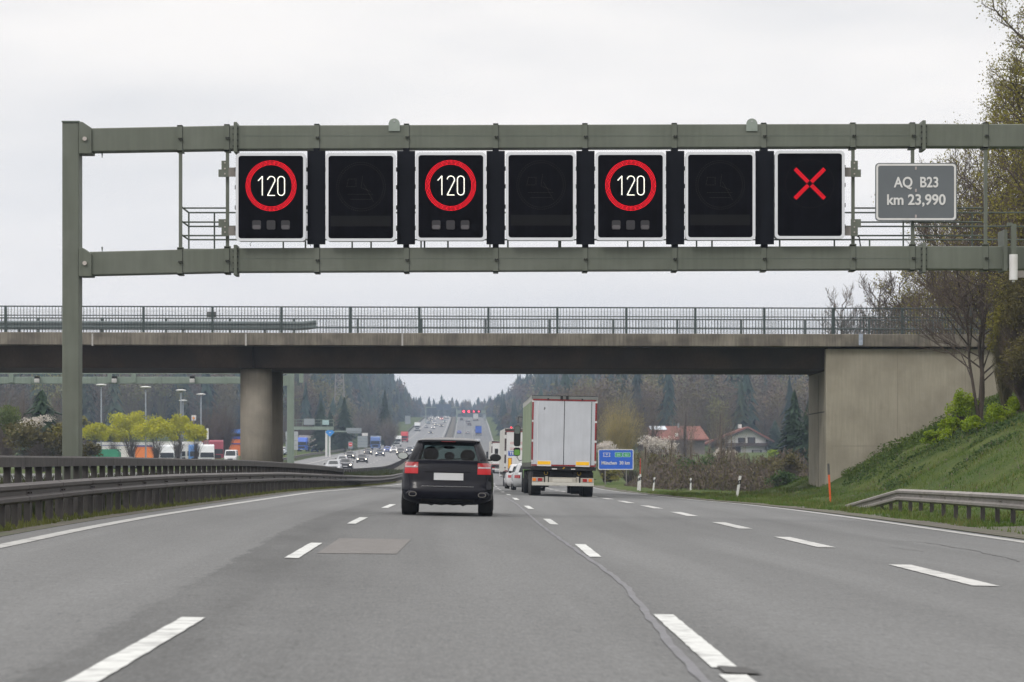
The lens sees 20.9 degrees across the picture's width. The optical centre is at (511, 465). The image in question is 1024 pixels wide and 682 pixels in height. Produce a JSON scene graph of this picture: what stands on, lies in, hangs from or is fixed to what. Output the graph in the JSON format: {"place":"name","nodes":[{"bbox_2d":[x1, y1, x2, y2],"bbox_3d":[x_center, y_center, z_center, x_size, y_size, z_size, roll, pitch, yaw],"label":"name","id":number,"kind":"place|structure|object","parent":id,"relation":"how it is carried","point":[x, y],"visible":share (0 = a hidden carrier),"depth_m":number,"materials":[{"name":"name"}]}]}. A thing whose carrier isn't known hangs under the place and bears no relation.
{"place":"outdoors","nodes":[
{"label":"outdoors","id":0,"kind":"place"},
{"bbox_2d":[0,481,395,531],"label":"median grass","id":1,"kind":"structure","parent":0,"point":[21,524],"depth_m":56.30,"materials":[{"name":"plant"}]},
{"bbox_2d":[0,417,451,481],"bbox_3d":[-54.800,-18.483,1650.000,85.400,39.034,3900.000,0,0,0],"label":"opposite road","id":2,"kind":"structure","parent":0,"point":[389,459],"depth_m":561.41,"materials":[{"name":"asphalt"}]},
{"bbox_2d":[0,417,1023,681],"bbox_3d":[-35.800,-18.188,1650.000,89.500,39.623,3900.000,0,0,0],"label":"road","id":3,"kind":"structure","parent":0,"point":[508,591],"depth_m":23.35,"materials":[{"name":"asphalt"}]},
{"bbox_2d":[0,421,457,547],"bbox_3d":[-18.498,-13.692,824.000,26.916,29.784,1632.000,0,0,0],"label":"road marking","id":4,"kind":"object","parent":3,"relation":"on","point":[7,544],"visible":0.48,"depth_m":46.13,"materials":[{"name":"paint"}]},
{"bbox_2d":[64,421,464,681],"bbox_3d":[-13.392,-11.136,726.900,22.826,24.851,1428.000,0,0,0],"label":"lane marking","id":5,"kind":"object","parent":3,"relation":"on","point":[104,668],"visible":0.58,"depth_m":15.77,"materials":[{"name":"paint"}]},
{"bbox_2d":[318,538,410,553],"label":"patched asphalt","id":6,"kind":"structure","parent":3,"relation":"on","point":[367,546],"depth_m":35.89,"materials":[{"name":"asphalt"}]},
{"bbox_2d":[397,437,500,515],"bbox_3d":[-1.386,0.219,60.700,2.290,1.668,4.900,1,0,-1],"label":"suv","id":7,"kind":"object","parent":3,"relation":"on","point":[446,471],"visible":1,"depth_m":58.44,"materials":[{"name":"paint"}]},
{"bbox_2d":[486,441,499,472],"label":"white lorry","id":8,"kind":"object","parent":3,"relation":"on","point":[493,445],"visible":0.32,"depth_m":337.97,"materials":[{"name":"paint"}]},
{"bbox_2d":[495,427,522,485],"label":"refrigerated lorry","id":9,"kind":"object","parent":3,"relation":"on","point":[508,457],"visible":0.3,"depth_m":189.97,"materials":[{"name":"white paint"}]},
{"bbox_2d":[506,432,522,469],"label":"rear door","id":10,"kind":"structure","parent":9,"relation":"in","point":[510,435],"depth_m":189.95,"materials":[{"name":"metal"}]},
{"bbox_2d":[509,463,544,490],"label":"estate car","id":11,"kind":"object","parent":3,"relation":"on","point":[516,478],"visible":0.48,"depth_m":149.22,"materials":[{"name":"paint"}]},
{"bbox_2d":[514,395,597,496],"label":"articulated lorry","id":12,"kind":"object","parent":3,"relation":"on","point":[559,438],"visible":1,"depth_m":108.58,"materials":[{"name":"white paint"}]},
{"bbox_2d":[532,400,563,464],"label":"rear door","id":13,"kind":"structure","parent":12,"relation":"in","point":[548,425],"depth_m":108.55,"materials":[{"name":"metal"}]},
{"bbox_2d":[564,401,594,464],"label":"rear door","id":14,"kind":"structure","parent":12,"relation":"in","point":[579,429],"depth_m":108.58,"materials":[{"name":"metal"}]},
{"bbox_2d":[505,497,710,681],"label":"crack seal","id":15,"kind":"object","parent":3,"relation":"on","point":[691,666],"visible":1,"depth_m":19.67,"materials":[{"name":"asphalt"}]},
{"bbox_2d":[493,483,735,666],"bbox_3d":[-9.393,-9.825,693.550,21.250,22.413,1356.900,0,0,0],"label":"lane marking","id":16,"kind":"object","parent":3,"relation":"on","point":[705,651],"visible":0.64,"depth_m":17.73,"materials":[{"name":"paint"}]},
{"bbox_2d":[719,674,755,681],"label":"lane marking","id":17,"kind":"object","parent":3,"relation":"on","point":[736,678],"visible":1,"depth_m":14.33,"materials":[{"name":"paint"}]},
{"bbox_2d":[717,665,759,672],"bbox_3d":[1.221,1.093,14.925,0.202,0.004,0.550,0,0,0],"label":"tar patch","id":18,"kind":"object","parent":3,"relation":"on","point":[734,669],"visible":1,"depth_m":14.90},
{"bbox_2d":[486,420,1023,542],"bbox_3d":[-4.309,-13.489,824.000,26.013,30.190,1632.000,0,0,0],"label":"road marking","id":19,"kind":"object","parent":3,"relation":"on","point":[860,518],"visible":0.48,"depth_m":60.72,"materials":[{"name":"paint"}]},
{"bbox_2d":[562,491,997,585],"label":"lane marking","id":20,"kind":"object","parent":3,"relation":"on","point":[946,575],"visible":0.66,"depth_m":31.55,"materials":[{"name":"paint"}]},
{"bbox_2d":[0,392,1023,539],"bbox_3d":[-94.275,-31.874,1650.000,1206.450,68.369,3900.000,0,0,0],"label":"ground","id":21,"kind":"structure","parent":0,"point":[991,474],"depth_m":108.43,"materials":[{"name":"plant"}]},
{"bbox_2d":[0,405,25,455],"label":"green shrub","id":22,"kind":"object","parent":21,"relation":"on","point":[8,417],"visible":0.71,"depth_m":249.35,"materials":[{"name":"green plant"}]},
{"bbox_2d":[18,414,55,470],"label":"blossom shrub","id":23,"kind":"object","parent":21,"relation":"on","point":[37,419],"visible":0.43,"depth_m":244.96,"materials":[{"name":"plant"}]},
{"bbox_2d":[0,390,84,467],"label":"spruce tree","id":24,"kind":"object","parent":21,"relation":"on","point":[40,406],"visible":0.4,"depth_m":259.43,"materials":[{"name":"green plant"}]},
{"bbox_2d":[1,419,85,471],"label":"brown shrub","id":25,"kind":"object","parent":21,"relation":"on","point":[29,436],"visible":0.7,"depth_m":224.26,"materials":[{"name":"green plant"}]},
{"bbox_2d":[82,441,102,469],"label":"olive shrub","id":26,"kind":"object","parent":21,"relation":"on","point":[91,449],"visible":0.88,"depth_m":234.57,"materials":[{"name":"green plant"}]},
{"bbox_2d":[82,422,109,448],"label":"spring tree","id":27,"kind":"object","parent":21,"relation":"on","point":[95,432],"visible":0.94,"depth_m":424.06,"materials":[{"name":"yellow plant"}]},
{"bbox_2d":[105,411,148,456],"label":"spring tree","id":28,"kind":"object","parent":21,"relation":"on","point":[122,425],"visible":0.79,"depth_m":429.40,"materials":[{"name":"yellow plant"}]},
{"bbox_2d":[0,373,302,462],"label":"sign gantry","id":29,"kind":"object","parent":21,"relation":"on","point":[288,380],"visible":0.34,"depth_m":155.02,"materials":[{"name":"metal"}]},
{"bbox_2d":[130,413,178,457],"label":"spring tree","id":30,"kind":"object","parent":21,"relation":"on","point":[153,428],"visible":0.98,"depth_m":414.17,"materials":[{"name":"yellow plant"}]},
{"bbox_2d":[0,455,343,522],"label":"post barrier","id":31,"kind":"object","parent":21,"relation":"on","point":[28,463],"visible":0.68,"depth_m":59.48,"materials":[{"name":"metal"}]},
{"bbox_2d":[165,413,192,457],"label":"spring tree","id":32,"kind":"object","parent":21,"relation":"on","point":[180,422],"visible":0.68,"depth_m":434.46,"materials":[{"name":"yellow plant"}]},
{"bbox_2d":[183,422,207,458],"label":"spring tree","id":33,"kind":"object","parent":21,"relation":"on","point":[196,432],"visible":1,"depth_m":419.35,"materials":[{"name":"yellow plant"}]},
{"bbox_2d":[0,480,401,535],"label":"median margin","id":34,"kind":"object","parent":21,"relation":"on","point":[23,529],"visible":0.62,"depth_m":52.94,"materials":[{"name":"soil"}]},
{"bbox_2d":[0,472,402,527],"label":"guardrail","id":35,"kind":"object","parent":21,"relation":"on","point":[13,495],"visible":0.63,"depth_m":59.88,"materials":[{"name":"metal"}]},
{"bbox_2d":[0,468,402,517],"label":"median growth","id":36,"kind":"object","parent":21,"relation":"on","point":[380,472],"visible":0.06,"depth_m":79.43,"materials":[{"name":"plant"}]},
{"bbox_2d":[198,444,215,458],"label":"truck","id":37,"kind":"object","parent":21,"relation":"on","point":[206,451],"visible":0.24,"depth_m":466.12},
{"bbox_2d":[191,396,230,442],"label":"bare tree","id":38,"kind":"object","parent":21,"relation":"on","point":[207,421],"visible":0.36,"depth_m":519.27,"materials":[{"name":"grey plant"}]},
{"bbox_2d":[0,374,422,443],"bbox_3d":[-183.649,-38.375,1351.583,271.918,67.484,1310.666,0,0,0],"label":"forest","id":39,"kind":"object","parent":21,"relation":"on","point":[311,391],"visible":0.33,"depth_m":829.36,"materials":[{"name":"plant"}]},
{"bbox_2d":[204,440,224,458],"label":"parked lorry","id":40,"kind":"object","parent":21,"relation":"on","point":[219,449],"visible":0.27,"depth_m":486.18,"materials":[{"name":"red metal"}]},
{"bbox_2d":[209,405,239,453],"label":"bare tree","id":41,"kind":"object","parent":21,"relation":"on","point":[224,433],"visible":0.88,"depth_m":499.37,"materials":[{"name":"grey plant"}]},
{"bbox_2d":[149,416,424,470],"bbox_3d":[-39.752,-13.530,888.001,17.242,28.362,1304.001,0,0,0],"label":"guardrail","id":42,"kind":"object","parent":21,"relation":"on","point":[315,454],"visible":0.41,"depth_m":533.90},
{"bbox_2d":[294,419,333,429],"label":"sign gantry","id":43,"kind":"object","parent":21,"relation":"on","point":[308,422],"visible":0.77,"depth_m":430.00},
{"bbox_2d":[303,400,336,451],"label":"spruce tree","id":44,"kind":"object","parent":21,"relation":"on","point":[319,437],"visible":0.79,"depth_m":639.18,"materials":[{"name":"green plant"}]},
{"bbox_2d":[331,397,361,451],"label":"spruce tree","id":45,"kind":"object","parent":21,"relation":"on","point":[344,423],"visible":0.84,"depth_m":649.24,"materials":[{"name":"green plant"}]},
{"bbox_2d":[348,402,389,444],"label":"bare tree","id":46,"kind":"object","parent":21,"relation":"on","point":[368,426],"visible":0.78,"depth_m":818.52,"materials":[{"name":"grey plant"}]},
{"bbox_2d":[374,391,397,446],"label":"spruce tree","id":47,"kind":"object","parent":21,"relation":"on","point":[384,408],"visible":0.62,"depth_m":799.41,"materials":[{"name":"green plant"}]},
{"bbox_2d":[374,414,400,446],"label":"bare tree","id":48,"kind":"object","parent":21,"relation":"on","point":[388,434],"visible":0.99,"depth_m":759.35,"materials":[{"name":"grey plant"}]},
{"bbox_2d":[344,418,451,472],"bbox_3d":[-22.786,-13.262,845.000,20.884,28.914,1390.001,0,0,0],"label":"guardrail","id":49,"kind":"object","parent":21,"relation":"on","point":[396,464],"visible":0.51,"depth_m":313.11,"materials":[{"name":"metal"}]},
{"bbox_2d":[417,395,489,416],"bbox_3d":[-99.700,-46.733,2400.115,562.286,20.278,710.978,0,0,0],"label":"treeline","id":50,"kind":"object","parent":21,"relation":"on","point":[434,412],"visible":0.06,"depth_m":2085.76,"materials":[{"name":"plant"}]},
{"bbox_2d":[0,332,998,486],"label":"road bridge","id":51,"kind":"structure","parent":21,"relation":"on","point":[869,394],"depth_m":131.02,"materials":[{"name":"concrete"}]},
{"bbox_2d":[0,320,315,332],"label":"deck guardrail","id":52,"kind":"object","parent":51,"relation":"on","point":[170,323],"visible":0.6,"depth_m":131.95,"materials":[{"name":"metal"}]},
{"bbox_2d":[0,305,995,333],"bbox_3d":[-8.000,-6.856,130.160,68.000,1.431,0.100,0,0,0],"label":"bridge railing","id":53,"kind":"object","parent":51,"relation":"on","point":[420,316],"visible":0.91,"depth_m":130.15,"materials":[{"name":"metal"}]},
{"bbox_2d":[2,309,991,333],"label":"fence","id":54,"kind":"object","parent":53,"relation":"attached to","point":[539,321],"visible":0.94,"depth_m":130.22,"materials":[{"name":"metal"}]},
{"bbox_2d":[62,118,1023,479],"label":"sign gantry","id":55,"kind":"object","parent":21,"relation":"on","point":[316,142],"visible":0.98,"depth_m":55.00,"materials":[{"name":"green metal"}]},
{"bbox_2d":[235,153,306,241],"bbox_3d":[-4.761,-5.308,54.953,1.429,1.742,0.374,0,0,0],"label":"message sign","id":56,"kind":"object","parent":55,"relation":"attached to","point":[271,197],"visible":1,"depth_m":54.78,"materials":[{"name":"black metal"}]},
{"bbox_2d":[325,153,396,241],"bbox_3d":[-2.984,-5.308,54.955,1.429,1.742,0.370,0,0,0],"label":"message sign","id":57,"kind":"object","parent":55,"relation":"attached to","point":[360,205],"visible":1,"depth_m":54.78,"materials":[{"name":"black metal"}]},
{"bbox_2d":[415,152,486,240],"bbox_3d":[-1.208,-5.321,54.953,1.429,1.742,0.374,0,0,0],"label":"message sign","id":58,"kind":"object","parent":55,"relation":"attached to","point":[450,188],"visible":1,"depth_m":54.78,"materials":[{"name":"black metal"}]},
{"bbox_2d":[505,152,576,240],"bbox_3d":[0.567,-5.325,54.955,1.424,1.742,0.370,0,0,0],"label":"message sign","id":59,"kind":"object","parent":55,"relation":"attached to","point":[540,188],"visible":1,"depth_m":54.78,"materials":[{"name":"black metal"}]},
{"bbox_2d":[594,152,666,240],"bbox_3d":[2.337,-5.325,54.953,1.429,1.742,0.374,0,0,0],"label":"message sign","id":60,"kind":"object","parent":55,"relation":"attached to","point":[630,196],"visible":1,"depth_m":54.78,"materials":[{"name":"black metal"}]},
{"bbox_2d":[684,152,755,240],"bbox_3d":[4.112,-5.329,54.955,1.424,1.742,0.370,0,0,0],"label":"message sign","id":61,"kind":"object","parent":55,"relation":"attached to","point":[719,204],"visible":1,"depth_m":54.78,"materials":[{"name":"black metal"}]},
{"bbox_2d":[773,151,845,239],"bbox_3d":[5.878,-5.355,54.955,1.420,1.742,0.370,0,0,0],"label":"message sign","id":62,"kind":"object","parent":55,"relation":"attached to","point":[809,203],"visible":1,"depth_m":54.78,"materials":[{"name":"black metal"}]},
{"bbox_2d":[875,163,956,220],"bbox_3d":[7.991,-5.420,54.890,1.613,1.147,0.040,0,0,0],"label":"kilometre sign","id":63,"kind":"object","parent":55,"relation":"attached to","point":[915,191],"visible":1,"depth_m":54.88,"materials":[{"name":"grey metal"}]},
{"bbox_2d":[998,223,1023,281],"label":"traffic detector","id":64,"kind":"object","parent":55,"relation":"attached to","point":[1015,274],"visible":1,"depth_m":54.67,"materials":[{"name":"white paint"}]},
{"bbox_2d":[557,380,617,439],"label":"bare tree","id":65,"kind":"object","parent":21,"relation":"on","point":[601,411],"visible":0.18,"depth_m":469.43,"materials":[{"name":"brown plant"}]},
{"bbox_2d":[598,449,633,484],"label":"direction sign","id":66,"kind":"object","parent":21,"relation":"on","point":[615,459],"visible":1,"depth_m":247.97,"materials":[{"name":"blue metal"}]},
{"bbox_2d":[597,391,647,476],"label":"willow tree","id":67,"kind":"object","parent":21,"relation":"on","point":[625,439],"visible":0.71,"depth_m":329.38,"materials":[{"name":"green plant"}]},
{"bbox_2d":[620,450,654,482],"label":"bush","id":68,"kind":"object","parent":21,"relation":"on","point":[631,474],"visible":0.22,"depth_m":267.50,"materials":[{"name":"brown plant"}]},
{"bbox_2d":[624,380,658,452],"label":"bare tree","id":69,"kind":"object","parent":21,"relation":"on","point":[636,400],"visible":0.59,"depth_m":599.39,"materials":[{"name":"brown plant"}]},
{"bbox_2d":[481,374,808,451],"bbox_3d":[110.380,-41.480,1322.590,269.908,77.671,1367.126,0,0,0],"label":"forest","id":70,"kind":"object","parent":21,"relation":"on","point":[504,410],"visible":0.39,"depth_m":689.47,"materials":[{"name":"plant"}]},
{"bbox_2d":[634,390,670,460],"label":"bare tree","id":71,"kind":"object","parent":21,"relation":"on","point":[653,432],"visible":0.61,"depth_m":419.95,"materials":[{"name":"brown plant"}]},
{"bbox_2d":[636,435,678,472],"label":"bush","id":72,"kind":"object","parent":21,"relation":"on","point":[652,443],"visible":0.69,"depth_m":261.84,"materials":[{"name":"plant"}]},
{"bbox_2d":[645,423,707,454],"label":"long farmhouse","id":73,"kind":"object","parent":21,"relation":"on","point":[699,447],"visible":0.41,"depth_m":600.80,"materials":[{"name":"tile"}]},
{"bbox_2d":[661,375,711,463],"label":"bare tree","id":74,"kind":"object","parent":21,"relation":"on","point":[684,443],"visible":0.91,"depth_m":439.82,"materials":[{"name":"brown plant"}]},
{"bbox_2d":[624,447,808,490],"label":"scrub","id":75,"kind":"object","parent":21,"relation":"on","point":[726,477],"visible":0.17,"depth_m":212.02,"materials":[{"name":"brown plant"}]},
{"bbox_2d":[694,389,748,451],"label":"bare tree","id":76,"kind":"object","parent":21,"relation":"on","point":[719,431],"visible":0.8,"depth_m":449.86,"materials":[{"name":"brown plant"}]},
{"bbox_2d":[705,424,773,452],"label":"gabled house","id":77,"kind":"structure","parent":21,"relation":"on","point":[756,441],"depth_m":639.98,"materials":[{"name":"white paint"}]},
{"bbox_2d":[763,420,784,449],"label":"spruce tree","id":78,"kind":"object","parent":21,"relation":"on","point":[773,433],"visible":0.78,"depth_m":639.20,"materials":[{"name":"green plant"}]},
{"bbox_2d":[764,469,806,486],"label":"bush","id":79,"kind":"object","parent":21,"relation":"on","point":[786,477],"visible":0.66,"depth_m":184.78,"materials":[{"name":"green plant"}]},
{"bbox_2d":[770,389,803,462],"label":"spruce tree","id":80,"kind":"object","parent":21,"relation":"on","point":[793,421],"visible":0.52,"depth_m":309.47,"materials":[{"name":"green plant"}]},
{"bbox_2d":[769,452,805,476],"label":"bush","id":81,"kind":"object","parent":21,"relation":"on","point":[789,463],"visible":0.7,"depth_m":214.63,"materials":[{"name":"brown plant"}]},
{"bbox_2d":[792,400,808,465],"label":"spruce tree","id":82,"kind":"object","parent":21,"relation":"on","point":[804,439],"visible":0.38,"depth_m":299.56,"materials":[{"name":"green plant"}]},
{"bbox_2d":[593,485,1023,538],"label":"verge margin","id":83,"kind":"object","parent":21,"relation":"on","point":[999,532],"visible":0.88,"depth_m":62.02,"materials":[{"name":"soil"}]},
{"bbox_2d":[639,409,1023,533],"bbox_3d":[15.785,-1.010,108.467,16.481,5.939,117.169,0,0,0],"label":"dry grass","id":84,"kind":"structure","parent":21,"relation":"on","point":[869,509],"depth_m":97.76,"materials":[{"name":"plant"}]},
{"bbox_2d":[801,284,874,432],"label":"bare tree","id":85,"kind":"object","parent":21,"relation":"on","point":[843,324],"visible":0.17,"depth_m":151.96,"materials":[{"name":"brown plant"}]},
{"bbox_2d":[848,272,912,333],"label":"bare tree","id":86,"kind":"object","parent":21,"relation":"on","point":[880,305],"visible":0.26,"depth_m":149.84,"materials":[{"name":"brown plant"}]},
{"bbox_2d":[864,270,931,333],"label":"bare tree","id":87,"kind":"object","parent":21,"relation":"on","point":[904,275],"visible":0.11,"depth_m":154.89,"materials":[{"name":"brown plant"}]},
{"bbox_2d":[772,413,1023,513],"bbox_3d":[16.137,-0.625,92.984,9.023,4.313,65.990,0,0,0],"label":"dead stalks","id":88,"kind":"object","parent":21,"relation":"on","point":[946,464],"visible":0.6,"depth_m":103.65,"materials":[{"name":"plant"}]},
{"bbox_2d":[841,393,1000,478],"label":"weeds","id":89,"kind":"object","parent":21,"relation":"on","point":[915,437],"visible":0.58,"depth_m":127.36,"materials":[{"name":"plant"}]},
{"bbox_2d":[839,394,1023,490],"bbox_3d":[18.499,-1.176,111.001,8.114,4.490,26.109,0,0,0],"label":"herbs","id":90,"kind":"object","parent":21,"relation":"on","point":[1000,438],"visible":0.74,"depth_m":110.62,"materials":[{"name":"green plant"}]},
{"bbox_2d":[865,149,1002,333],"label":"bare tree","id":91,"kind":"object","parent":21,"relation":"on","point":[937,228],"visible":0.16,"depth_m":149.56,"materials":[{"name":"brown plant"}]},
{"bbox_2d":[845,489,1023,524],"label":"guardrail","id":92,"kind":"object","parent":21,"relation":"on","point":[1013,503],"visible":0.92,"depth_m":68.28,"materials":[{"name":"metal"}]},
{"bbox_2d":[919,426,953,444],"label":"bright shrub","id":93,"kind":"object","parent":21,"relation":"on","point":[932,435],"visible":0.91,"depth_m":114.83,"materials":[{"name":"green plant"}]},
{"bbox_2d":[886,225,998,333],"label":"bare tree","id":94,"kind":"object","parent":21,"relation":"on","point":[937,280],"visible":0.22,"depth_m":145.60,"materials":[{"name":"brown plant"}]},
{"bbox_2d":[873,100,1021,333],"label":"bare tree","id":95,"kind":"object","parent":21,"relation":"on","point":[973,158],"visible":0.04,"depth_m":154.92,"materials":[{"name":"brown plant"}]},
{"bbox_2d":[937,416,960,433],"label":"bright shrub","id":96,"kind":"object","parent":21,"relation":"on","point":[952,422],"visible":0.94,"depth_m":115.86,"materials":[{"name":"green plant"}]},
{"bbox_2d":[878,149,1023,420],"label":"bare tree","id":97,"kind":"object","parent":21,"relation":"on","point":[979,407],"visible":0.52,"depth_m":117.92,"materials":[{"name":"brown plant"}]},
{"bbox_2d":[944,388,979,428],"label":"bright shrub","id":98,"kind":"object","parent":21,"relation":"on","point":[961,405],"visible":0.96,"depth_m":117.77,"materials":[{"name":"green plant"}]},
{"bbox_2d":[960,415,985,431],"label":"bright shrub","id":99,"kind":"object","parent":21,"relation":"on","point":[967,423],"visible":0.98,"depth_m":111.66,"materials":[{"name":"green plant"}]},
{"bbox_2d":[936,46,1023,335],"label":"tall tree","id":100,"kind":"object","parent":21,"relation":"on","point":[1005,183],"visible":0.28,"depth_m":118.07,"materials":[{"name":"green plant"}]},
{"bbox_2d":[942,60,1023,281],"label":"bare tree","id":101,"kind":"object","parent":21,"relation":"on","point":[974,173],"visible":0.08,"depth_m":149.83,"materials":[{"name":"brown plant"}]},
{"bbox_2d":[962,0,1023,276],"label":"tall tree","id":102,"kind":"object","parent":21,"relation":"on","point":[1010,88],"visible":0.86,"depth_m":104.42,"materials":[{"name":"green plant"}]},
{"bbox_2d":[984,401,1016,422],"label":"bright shrub","id":103,"kind":"object","parent":21,"relation":"on","point":[997,414],"visible":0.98,"depth_m":111.81,"materials":[{"name":"green plant"}]},
{"bbox_2d":[982,271,1023,410],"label":"thicket","id":104,"kind":"object","parent":21,"relation":"on","point":[1015,315],"visible":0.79,"depth_m":111.61,"materials":[{"name":"brown plant"}]},
{"bbox_2d":[984,290,1022,409],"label":"thicket","id":105,"kind":"object","parent":21,"relation":"on","point":[1005,394],"visible":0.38,"depth_m":113.82,"materials":[{"name":"green plant"}]},
{"bbox_2d":[995,325,1023,410],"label":"thicket","id":106,"kind":"object","parent":21,"relation":"on","point":[1014,365],"visible":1,"depth_m":108.76,"materials":[{"name":"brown plant"}]},
{"bbox_2d":[0,0,1023,405],"label":"sky","id":107,"kind":"structure","parent":0,"point":[94,63],"materials":[{"name":"white"}]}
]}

